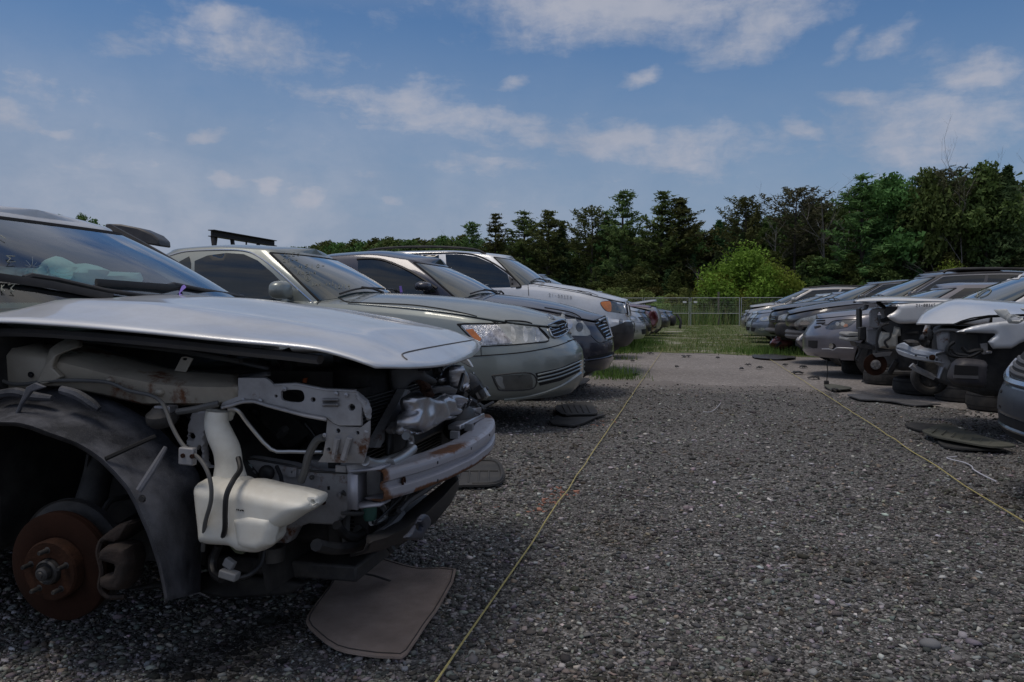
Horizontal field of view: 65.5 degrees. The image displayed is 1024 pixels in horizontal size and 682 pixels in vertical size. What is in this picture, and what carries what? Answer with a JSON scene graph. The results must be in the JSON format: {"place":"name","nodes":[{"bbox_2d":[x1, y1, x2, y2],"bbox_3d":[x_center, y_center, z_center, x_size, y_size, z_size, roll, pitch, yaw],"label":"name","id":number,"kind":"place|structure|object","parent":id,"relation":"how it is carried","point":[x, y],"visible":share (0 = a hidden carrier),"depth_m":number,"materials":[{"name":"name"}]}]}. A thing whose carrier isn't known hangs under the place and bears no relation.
{"place":"outdoors","nodes":[
{"label":"outdoors","id":0,"kind":"place"},
{"bbox_2d":[106,224,169,247],"bbox_3d":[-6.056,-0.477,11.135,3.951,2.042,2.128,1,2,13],"label":"trunk lid","id":1,"kind":"object","parent":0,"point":[149,237],"visible":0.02,"depth_m":9.80,"materials":[{"name":"black paint"}]},
{"bbox_2d":[0,378,1023,681],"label":"gravel lot","id":2,"kind":"structure","parent":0,"point":[956,470],"depth_m":3.37,"materials":[{"name":"grey gravel"}]},
{"bbox_2d":[0,205,495,619],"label":"wrecked sedan","id":3,"kind":"object","parent":2,"relation":"on","point":[179,423],"visible":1,"depth_m":2.29,"materials":[{"name":"silver metal"}]},
{"bbox_2d":[166,245,584,405],"bbox_3d":[-1.697,-0.104,7.455,4.760,1.598,2.130,1,2,13],"label":"sedan","id":4,"kind":"object","parent":2,"relation":"on","point":[525,354],"visible":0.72,"depth_m":6.61,"materials":[{"name":"grey paint"}]},
{"bbox_2d":[208,230,276,245],"bbox_3d":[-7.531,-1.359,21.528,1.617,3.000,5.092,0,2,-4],"label":"spoiler","id":5,"kind":"object","parent":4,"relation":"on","point":[230,236],"visible":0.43,"depth_m":21.20,"materials":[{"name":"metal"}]},
{"bbox_2d":[306,558,455,658],"bbox_3d":[-0.460,0.861,2.692,0.456,0.040,0.870,0,2,7],"label":"carpet mat","id":6,"kind":"object","parent":2,"relation":"on","point":[385,608],"visible":0.93,"depth_m":2.57,"materials":[{"name":"grey carpet"}]},
{"bbox_2d":[328,251,614,376],"bbox_3d":[-1.143,-0.245,9.684,4.762,1.698,2.060,1,2,13],"label":"sedan","id":7,"kind":"object","parent":2,"relation":"on","point":[592,334],"visible":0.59,"depth_m":8.93,"materials":[{"name":"grey paint"}]},
{"bbox_2d":[458,458,504,486],"bbox_3d":[-0.189,0.776,4.755,0.291,0.026,0.809,0,2,0],"label":"rubber mat","id":8,"kind":"object","parent":2,"relation":"on","point":[486,472],"visible":0.77,"depth_m":4.62,"materials":[{"name":"grey rubber"}]},
{"bbox_2d":[435,351,661,681],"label":"string","id":9,"kind":"object","parent":2,"relation":"on","point":[458,648],"visible":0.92,"depth_m":2.92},
{"bbox_2d":[550,414,603,426],"bbox_3d":[0.560,0.688,6.989,0.423,0.022,0.774,1,2,13],"label":"rubber mat","id":10,"kind":"object","parent":2,"relation":"on","point":[569,420],"visible":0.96,"depth_m":6.93,"materials":[{"name":"black rubber"}]},
{"bbox_2d":[555,402,597,415],"bbox_3d":[0.605,0.638,7.594,0.382,0.028,0.952,0,2,2],"label":"rubber mat","id":11,"kind":"object","parent":10,"relation":"on","point":[581,408],"visible":1,"depth_m":7.47,"materials":[{"name":"black rubber"}]},
{"bbox_2d":[847,394,940,405],"bbox_3d":[3.951,0.623,8.469,0.439,0.027,1.087,-1,3,-25],"label":"splash panel","id":12,"kind":"object","parent":2,"relation":"on","point":[878,398],"visible":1,"depth_m":8.39,"materials":[{"name":"grey plastic"}]},
{"bbox_2d":[770,359,1023,521],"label":"string","id":13,"kind":"object","parent":2,"relation":"on","point":[921,456],"visible":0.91,"depth_m":5.03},
{"bbox_2d":[905,422,936,431],"bbox_3d":[3.416,0.709,6.465,0.346,0.023,0.492,1,2,13],"label":"rubber mat","id":14,"kind":"object","parent":2,"relation":"on","point":[920,427],"visible":0.52,"depth_m":6.56,"materials":[{"name":"grey rubber"}]},
{"bbox_2d":[922,423,1015,447],"bbox_3d":[3.305,0.700,5.945,0.393,0.036,1.079,0,2,4],"label":"rubber mat","id":15,"kind":"object","parent":14,"relation":"on","point":[945,431],"visible":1,"depth_m":5.84,"materials":[{"name":"grey rubber"}]},
{"bbox_2d":[919,638,940,649],"bbox_3d":[1.229,0.891,2.341,0.060,0.032,0.044,1,2,13],"label":"pebble","id":16,"kind":"object","parent":2,"relation":"on","point":[932,644],"visible":0.84,"depth_m":2.33,"materials":[{"name":"stone"}]},
{"bbox_2d":[938,439,1000,450],"bbox_3d":[3.160,0.744,5.633,0.236,0.019,0.474,-1,3,-26],"label":"rubber mat","id":17,"kind":"object","parent":2,"relation":"on","point":[951,444],"visible":0.98,"depth_m":5.58,"materials":[{"name":"black rubber"}]},
{"bbox_2d":[997,352,1023,443],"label":"sedan","id":18,"kind":"object","parent":2,"relation":"on","point":[1010,406],"visible":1,"depth_m":4.01,"materials":[{"name":"blue paint"}]},
{"bbox_2d":[0,0,1023,254],"label":"sky","id":19,"kind":"structure","parent":0,"point":[296,123],"materials":[{"name":"blue"}]},
{"bbox_2d":[630,298,770,325],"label":"tall grass","id":20,"kind":"structure","parent":0,"point":[685,319],"depth_m":47.82,"materials":[{"name":"green plant"}]},
{"bbox_2d":[613,324,815,359],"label":"meadow","id":21,"kind":"structure","parent":0,"point":[673,331],"depth_m":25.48,"materials":[{"name":"plant"}]},
{"bbox_2d":[392,239,420,251],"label":"leafy tree","id":22,"kind":"object","parent":21,"relation":"on","point":[409,242],"visible":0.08,"depth_m":83.05,"materials":[{"name":"green plant"}]},
{"bbox_2d":[426,234,448,250],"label":"leafy tree","id":23,"kind":"object","parent":21,"relation":"on","point":[441,239],"visible":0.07,"depth_m":76.63,"materials":[{"name":"green plant"}]},
{"bbox_2d":[433,236,463,250],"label":"leafy tree","id":24,"kind":"object","parent":21,"relation":"on","point":[451,241],"visible":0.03,"depth_m":75.16,"materials":[{"name":"green plant"}]},
{"bbox_2d":[453,221,496,252],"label":"pine tree","id":25,"kind":"object","parent":21,"relation":"on","point":[472,226],"visible":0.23,"depth_m":73.44,"materials":[{"name":"green plant"}]},
{"bbox_2d":[473,213,520,256],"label":"pine tree","id":26,"kind":"object","parent":21,"relation":"on","point":[499,238],"visible":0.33,"depth_m":71.36,"materials":[{"name":"green plant"}]},
{"bbox_2d":[494,209,544,271],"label":"pine tree","id":27,"kind":"object","parent":21,"relation":"on","point":[522,221],"visible":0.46,"depth_m":71.34,"materials":[{"name":"green plant"}]},
{"bbox_2d":[512,209,581,283],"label":"pine tree","id":28,"kind":"object","parent":21,"relation":"on","point":[541,256],"visible":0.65,"depth_m":69.17,"materials":[{"name":"green plant"}]},
{"bbox_2d":[550,220,575,284],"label":"spruce tree","id":29,"kind":"object","parent":21,"relation":"on","point":[563,266],"visible":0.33,"depth_m":69.47,"materials":[{"name":"green plant"}]},
{"bbox_2d":[565,257,587,286],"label":"cedar tree","id":30,"kind":"object","parent":21,"relation":"on","point":[578,270],"visible":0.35,"depth_m":69.43,"materials":[{"name":"green plant"}]},
{"bbox_2d":[548,205,634,288],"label":"pine tree","id":31,"kind":"object","parent":21,"relation":"on","point":[596,220],"visible":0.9,"depth_m":67.31,"materials":[{"name":"green plant"}]},
{"bbox_2d":[586,266,603,289],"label":"pine tree","id":32,"kind":"object","parent":21,"relation":"on","point":[595,280],"visible":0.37,"depth_m":64.68,"materials":[{"name":"green plant"}]},
{"bbox_2d":[585,243,609,288],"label":"cedar tree","id":33,"kind":"object","parent":21,"relation":"on","point":[594,255],"visible":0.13,"depth_m":67.88,"materials":[{"name":"green plant"}]},
{"bbox_2d":[587,210,620,279],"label":"pine tree","id":34,"kind":"object","parent":21,"relation":"on","point":[597,248],"visible":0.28,"depth_m":67.22,"materials":[{"name":"green plant"}]},
{"bbox_2d":[589,275,618,290],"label":"leafy tree","id":35,"kind":"object","parent":21,"relation":"on","point":[606,280],"visible":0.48,"depth_m":64.23,"materials":[{"name":"green plant"}]},
{"bbox_2d":[590,189,651,284],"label":"pine tree","id":36,"kind":"object","parent":21,"relation":"on","point":[615,233],"visible":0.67,"depth_m":65.28,"materials":[{"name":"green plant"}]},
{"bbox_2d":[599,291,661,328],"bbox_3d":[2.774,-0.921,26.932,4.499,1.638,2.000,1,2,13],"label":"wrecked sedan","id":37,"kind":"object","parent":21,"relation":"on","point":[656,310],"visible":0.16,"depth_m":26.09,"materials":[{"name":"grey paint"}]},
{"bbox_2d":[610,266,661,292],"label":"leafy tree","id":38,"kind":"object","parent":21,"relation":"on","point":[633,283],"visible":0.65,"depth_m":61.79,"materials":[{"name":"green plant"}]},
{"bbox_2d":[630,307,645,338],"bbox_3d":[0.868,-0.598,19.270,4.701,1.618,2.000,1,2,13],"label":"sedan","id":39,"kind":"object","parent":21,"relation":"on","point":[637,318],"visible":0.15,"depth_m":18.33,"materials":[{"name":"silver metal"}]},
{"bbox_2d":[629,304,657,331],"bbox_3d":[2.169,-0.774,24.304,4.573,1.558,2.000,1,2,13],"label":"wrecked sedan","id":40,"kind":"object","parent":21,"relation":"on","point":[652,315],"visible":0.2,"depth_m":23.23,"materials":[{"name":"grey paint"}]},
{"bbox_2d":[637,308,650,334],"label":"sedan","id":41,"kind":"object","parent":21,"relation":"on","point":[647,320],"visible":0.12,"depth_m":20.98,"materials":[{"name":"paint"}]},
{"bbox_2d":[630,285,664,298],"bbox_3d":[10.541,-2.629,58.588,3.730,3.149,3.886,0,2,-12],"label":"shrub","id":42,"kind":"object","parent":21,"relation":"on","point":[655,291],"visible":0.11,"depth_m":58.63,"materials":[{"name":"green plant"}]},
{"bbox_2d":[645,309,675,335],"bbox_3d":[3.673,-0.936,29.499,4.669,1.458,2.000,1,2,13],"label":"wrecked sedan","id":43,"kind":"object","parent":21,"relation":"on","point":[667,321],"visible":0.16,"depth_m":28.65,"materials":[{"name":"grey paint"}]},
{"bbox_2d":[617,190,707,286],"bbox_3d":[11.964,-6.816,64.037,6.953,10.429,6.786,-1,2,-20],"label":"pine tree","id":44,"kind":"object","parent":21,"relation":"on","point":[667,242],"visible":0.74,"depth_m":63.07,"materials":[{"name":"green plant"}]},
{"bbox_2d":[659,269,670,294],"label":"spruce tree","id":45,"kind":"object","parent":21,"relation":"on","point":[667,273],"visible":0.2,"depth_m":61.41,"materials":[{"name":"green plant"}]},
{"bbox_2d":[663,270,684,294],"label":"cedar tree","id":46,"kind":"object","parent":21,"relation":"on","point":[675,286],"visible":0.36,"depth_m":60.31,"materials":[{"name":"green plant"}]},
{"bbox_2d":[641,197,728,291],"bbox_3d":[13.595,-6.582,63.630,6.953,9.995,6.324,2,3,38],"label":"pine tree","id":47,"kind":"object","parent":21,"relation":"on","point":[681,208],"visible":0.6,"depth_m":62.87,"materials":[{"name":"green plant"}]},
{"bbox_2d":[679,289,698,312],"bbox_3d":[12.801,-2.367,56.556,2.848,2.699,2.967,2,3,38],"label":"shrub","id":48,"kind":"object","parent":21,"relation":"on","point":[687,295],"visible":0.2,"depth_m":55.87,"materials":[{"name":"green plant"}]},
{"bbox_2d":[673,237,723,278],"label":"leafy tree","id":49,"kind":"object","parent":21,"relation":"on","point":[699,246],"visible":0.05,"depth_m":64.62,"materials":[{"name":"green plant"}]},
{"bbox_2d":[589,336,813,381],"bbox_3d":[4.666,0.149,17.762,7.294,0.240,14.087,0,2,0],"label":"grass tuft","id":50,"kind":"object","parent":21,"relation":"on","point":[633,346],"visible":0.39,"depth_m":17.37,"materials":[{"name":"green plant"}]},
{"bbox_2d":[688,293,724,323],"bbox_3d":[12.446,-1.884,50.237,2.546,2.591,2.393,1,3,25],"label":"shrub","id":51,"kind":"object","parent":21,"relation":"on","point":[703,299],"visible":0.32,"depth_m":49.65,"materials":[{"name":"green plant"}]},
{"bbox_2d":[690,297,739,325],"bbox_3d":[11.506,-1.663,45.138,2.707,1.630,0.054,1,2,13],"label":"fence panel","id":52,"kind":"object","parent":21,"relation":"on","point":[696,313],"visible":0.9,"depth_m":45.04,"materials":[{"name":"metal"}]},
{"bbox_2d":[708,219,726,269],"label":"spruce tree","id":53,"kind":"object","parent":21,"relation":"on","point":[721,241],"visible":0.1,"depth_m":64.71,"materials":[{"name":"green plant"}]},
{"bbox_2d":[691,272,759,314],"bbox_3d":[13.663,-2.747,50.548,4.306,3.397,4.774,0,2,6],"label":"bush","id":54,"kind":"object","parent":21,"relation":"on","point":[740,290],"visible":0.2,"depth_m":50.25,"materials":[{"name":"green plant"}]},
{"bbox_2d":[709,284,744,320],"bbox_3d":[13.168,-2.165,49.648,2.903,2.901,3.024,1,2,20],"label":"shrub","id":55,"kind":"object","parent":21,"relation":"on","point":[727,302],"visible":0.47,"depth_m":48.72,"materials":[{"name":"green plant"}]},
{"bbox_2d":[694,239,799,304],"bbox_3d":[15.036,-3.757,50.533,6.894,5.419,5.721,1,2,17],"label":"bush","id":56,"kind":"object","parent":21,"relation":"on","point":[744,272],"visible":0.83,"depth_m":49.59,"materials":[{"name":"green plant"}]},
{"bbox_2d":[715,194,781,256],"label":"pine tree","id":57,"kind":"object","parent":21,"relation":"on","point":[743,204],"visible":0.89,"depth_m":59.27,"materials":[{"name":"green plant"}]},
{"bbox_2d":[753,227,781,263],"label":"cedar tree","id":58,"kind":"object","parent":21,"relation":"on","point":[763,231],"visible":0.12,"depth_m":61.14,"materials":[{"name":"green plant"}]},
{"bbox_2d":[755,220,782,257],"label":"pine tree","id":59,"kind":"object","parent":21,"relation":"on","point":[774,225],"visible":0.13,"depth_m":61.37,"materials":[{"name":"green plant"}]},
{"bbox_2d":[738,257,806,312],"bbox_3d":[16.166,-3.133,49.849,4.839,4.226,4.016,-1,2,-16],"label":"bush","id":60,"kind":"object","parent":21,"relation":"on","point":[792,281],"visible":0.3,"depth_m":49.03,"materials":[{"name":"green plant"}]},
{"bbox_2d":[761,250,788,274],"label":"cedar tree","id":61,"kind":"object","parent":21,"relation":"on","point":[772,253],"visible":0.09,"depth_m":56.76,"materials":[{"name":"green plant"}]},
{"bbox_2d":[746,293,830,340],"bbox_3d":[8.915,-0.671,22.895,4.201,1.468,2.000,1,2,13],"label":"hatchback","id":62,"kind":"object","parent":21,"relation":"on","point":[751,317],"visible":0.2,"depth_m":22.89,"materials":[{"name":"grey paint"}]},
{"bbox_2d":[778,237,801,274],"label":"cedar tree","id":63,"kind":"object","parent":21,"relation":"on","point":[788,260],"visible":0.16,"depth_m":59.71,"materials":[{"name":"green plant"}]},
{"bbox_2d":[758,185,835,283],"bbox_3d":[20.825,-6.307,57.605,5.121,9.940,5.104,0,2,-4],"label":"leafy tree","id":64,"kind":"object","parent":21,"relation":"on","point":[782,204],"visible":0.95,"depth_m":57.38,"materials":[{"name":"green plant"}]},
{"bbox_2d":[750,291,845,347],"bbox_3d":[8.362,-0.563,20.254,4.401,1.468,2.000,1,2,13],"label":"sedan","id":65,"kind":"object","parent":21,"relation":"on","point":[759,322],"visible":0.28,"depth_m":20.10,"materials":[{"name":"silver paint"}]},
{"bbox_2d":[744,285,862,336],"bbox_3d":[9.882,-0.920,25.642,4.601,1.742,2.040,1,2,13],"label":"minivan","id":66,"kind":"object","parent":21,"relation":"on","point":[807,292],"visible":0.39,"depth_m":25.07,"materials":[{"name":"silver paint"}]},
{"bbox_2d":[797,260,811,290],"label":"spruce tree","id":67,"kind":"object","parent":21,"relation":"on","point":[805,271],"visible":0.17,"depth_m":54.85,"materials":[{"name":"green plant"}]},
{"bbox_2d":[796,233,826,275],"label":"cedar tree","id":68,"kind":"object","parent":21,"relation":"on","point":[816,253],"visible":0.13,"depth_m":58.91,"materials":[{"name":"green plant"}]},
{"bbox_2d":[790,208,832,253],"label":"pine tree","id":69,"kind":"object","parent":21,"relation":"on","point":[812,228],"visible":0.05,"depth_m":61.38,"materials":[{"name":"green plant"}]},
{"bbox_2d":[795,255,828,289],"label":"cedar tree","id":70,"kind":"object","parent":21,"relation":"on","point":[808,259],"visible":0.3,"depth_m":54.80,"materials":[{"name":"green plant"}]},
{"bbox_2d":[794,256,843,286],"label":"leafy tree","id":71,"kind":"object","parent":21,"relation":"on","point":[831,269],"visible":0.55,"depth_m":54.42,"materials":[{"name":"green plant"}]},
{"bbox_2d":[794,174,858,261],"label":"bare tree","id":72,"kind":"object","parent":21,"relation":"on","point":[823,251],"visible":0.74,"depth_m":55.82,"materials":[{"name":"plant"}]},
{"bbox_2d":[798,201,874,243],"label":"pine tree","id":73,"kind":"object","parent":21,"relation":"on","point":[826,216],"visible":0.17,"depth_m":61.38,"materials":[{"name":"green plant"}]},
{"bbox_2d":[825,207,848,247],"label":"cedar tree","id":74,"kind":"object","parent":21,"relation":"on","point":[842,218],"visible":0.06,"depth_m":61.32,"materials":[{"name":"green plant"}]},
{"bbox_2d":[765,279,909,353],"bbox_3d":[7.918,-0.512,17.176,4.719,1.618,2.000,1,2,13],"label":"wrecked sedan","id":75,"kind":"object","parent":21,"relation":"on","point":[777,326],"visible":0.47,"depth_m":16.87,"materials":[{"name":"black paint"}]},
{"bbox_2d":[769,336,793,349],"bbox_3d":[5.872,0.037,17.370,0.505,0.338,0.318,1,2,13],"label":"red bumper","id":76,"kind":"object","parent":75,"relation":"attached to","point":[776,341],"visible":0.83,"depth_m":17.25,"materials":[{"name":"red paint"}]},
{"bbox_2d":[829,253,863,284],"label":"cedar tree","id":77,"kind":"object","parent":21,"relation":"on","point":[850,268],"visible":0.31,"depth_m":54.15,"materials":[{"name":"green plant"}]},
{"bbox_2d":[820,172,905,284],"bbox_3d":[24.464,-6.341,54.748,6.860,10.240,4.980,-2,3,-43],"label":"pine tree","id":78,"kind":"object","parent":21,"relation":"on","point":[861,226],"visible":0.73,"depth_m":54.27,"materials":[{"name":"green plant"}]},
{"bbox_2d":[861,244,876,281],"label":"spruce tree","id":79,"kind":"object","parent":21,"relation":"on","point":[868,260],"visible":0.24,"depth_m":53.63,"materials":[{"name":"green plant"}]},
{"bbox_2d":[859,251,901,281],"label":"leafy tree","id":80,"kind":"object","parent":21,"relation":"on","point":[883,274],"visible":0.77,"depth_m":52.90,"materials":[{"name":"green plant"}]},
{"bbox_2d":[856,171,926,270],"bbox_3d":[26.336,-6.424,54.550,4.542,10.422,5.763,0,2,-3],"label":"leafy tree","id":81,"kind":"object","parent":21,"relation":"on","point":[893,190],"visible":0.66,"depth_m":53.24,"materials":[{"name":"green plant"}]},
{"bbox_2d":[866,241,924,279],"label":"leafy tree","id":82,"kind":"object","parent":21,"relation":"on","point":[900,269],"visible":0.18,"depth_m":54.01,"materials":[{"name":"green plant"}]},
{"bbox_2d":[893,166,963,272],"bbox_3d":[27.959,-6.493,53.728,4.278,10.627,4.178,1,2,19],"label":"leafy tree","id":83,"kind":"object","parent":21,"relation":"on","point":[933,204],"visible":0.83,"depth_m":52.71,"materials":[{"name":"green plant"}]},
{"bbox_2d":[935,251,961,270],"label":"cedar tree","id":84,"kind":"object","parent":21,"relation":"on","point":[947,256],"visible":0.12,"depth_m":52.39,"materials":[{"name":"green plant"}]},
{"bbox_2d":[912,163,984,264],"bbox_3d":[29.079,-6.476,53.594,4.538,10.607,4.554,-2,3,-45],"label":"pine tree","id":85,"kind":"object","parent":21,"relation":"on","point":[941,174],"visible":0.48,"depth_m":52.76,"materials":[{"name":"green plant"}]},
{"bbox_2d":[940,118,979,266],"bbox_3d":[29.675,-8.039,52.977,2.420,13.774,3.638,1,3,25],"label":"bare tree","id":86,"kind":"object","parent":21,"relation":"on","point":[955,202],"visible":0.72,"depth_m":52.72,"materials":[{"name":"plant"}]},
{"bbox_2d":[941,160,1023,266],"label":"leafy tree","id":87,"kind":"object","parent":21,"relation":"on","point":[976,216],"visible":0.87,"depth_m":52.10,"materials":[{"name":"green plant"}]},
{"bbox_2d":[975,164,1023,270],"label":"spruce tree","id":88,"kind":"object","parent":21,"relation":"on","point":[1006,245],"visible":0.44,"depth_m":51.47,"materials":[{"name":"green plant"}]},
{"bbox_2d":[1013,242,1023,270],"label":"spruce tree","id":89,"kind":"object","parent":21,"relation":"on","point":[1021,257],"visible":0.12,"depth_m":50.74,"materials":[{"name":"green plant"}]},
{"bbox_2d":[583,351,997,420],"bbox_3d":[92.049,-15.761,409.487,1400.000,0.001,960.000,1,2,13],"label":"ground","id":90,"kind":"structure","parent":0,"point":[704,369],"depth_m":12.24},
{"bbox_2d":[367,245,634,350],"bbox_3d":[-0.351,-0.530,13.033,4.676,1.993,1.913,1,2,13],"label":"suv","id":91,"kind":"object","parent":90,"relation":"on","point":[508,275],"visible":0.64,"depth_m":12.13,"materials":[{"name":"silver metal"}]},
{"bbox_2d":[752,354,795,359],"bbox_3d":[5.275,0.312,16.087,0.839,0.039,1.810,1,2,13],"label":"splash panel","id":92,"kind":"object","parent":90,"relation":"on","point":[772,357],"visible":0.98,"depth_m":15.90,"materials":[{"name":"black plastic"}]},
{"bbox_2d":[841,360,862,374],"bbox_3d":[5.409,0.399,12.271,0.622,0.200,0.622,1,2,13],"label":"tyre","id":93,"kind":"object","parent":90,"relation":"on","point":[849,367],"visible":0.38,"depth_m":12.12,"materials":[{"name":"black rubber"}]},
{"bbox_2d":[863,368,910,385],"bbox_3d":[4.990,0.469,10.553,0.622,0.200,0.622,1,2,13],"label":"tyre","id":94,"kind":"object","parent":90,"relation":"on","point":[884,378],"visible":0.41,"depth_m":10.32,"materials":[{"name":"black rubber"}]},
{"bbox_2d":[802,282,998,372],"bbox_3d":[6.549,-0.162,11.548,4.399,1.378,1.960,1,2,13],"label":"coupe","id":95,"kind":"object","parent":90,"relation":"on","point":[821,336],"visible":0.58,"depth_m":11.24,"materials":[{"name":"grey paint"}]},
{"bbox_2d":[785,267,1023,365],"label":"crossover","id":96,"kind":"object","parent":90,"relation":"on","point":[800,320],"visible":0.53,"depth_m":13.62,"materials":[{"name":"grey paint"}]},
{"bbox_2d":[921,275,984,291],"bbox_3d":[7.298,-0.902,13.364,1.209,0.399,0.156,1,2,13],"label":"side window","id":97,"kind":"structure","parent":96,"relation":"in","point":[976,278],"depth_m":13.35,"materials":[{"name":"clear glass"}]},
{"bbox_2d":[987,275,1018,281],"bbox_3d":[8.383,-0.906,13.120,1.145,0.380,0.156,1,2,13],"label":"side window","id":98,"kind":"structure","parent":96,"relation":"in","point":[991,278],"depth_m":13.22,"materials":[{"name":"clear glass"}]},
{"bbox_2d":[892,375,933,395],"bbox_3d":[4.823,0.519,9.335,0.663,0.200,0.663,1,2,13],"label":"tyre","id":99,"kind":"object","parent":90,"relation":"on","point":[901,384],"visible":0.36,"depth_m":9.21,"materials":[{"name":"black rubber"}]},
{"bbox_2d":[839,273,1023,375],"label":"wrecked sedan","id":100,"kind":"object","parent":90,"relation":"on","point":[888,333],"visible":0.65,"depth_m":8.62,"materials":[{"name":"white metal"}]},
{"bbox_2d":[934,385,966,402],"bbox_3d":[4.915,0.547,8.639,0.602,0.200,0.602,1,2,13],"label":"tyre","id":101,"kind":"object","parent":90,"relation":"on","point":[951,394],"visible":0.27,"depth_m":8.46,"materials":[{"name":"black rubber"}]},
{"bbox_2d":[896,298,1023,398],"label":"wrecked sedan","id":102,"kind":"object","parent":90,"relation":"on","point":[977,359],"visible":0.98,"depth_m":5.87,"materials":[{"name":"silver metal"}]},
{"bbox_2d":[965,391,997,412],"bbox_3d":[4.806,0.580,7.839,0.602,0.200,0.602,1,2,13],"label":"tyre","id":103,"kind":"object","parent":90,"relation":"on","point":[975,401],"visible":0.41,"depth_m":7.71,"materials":[{"name":"black rubber"}]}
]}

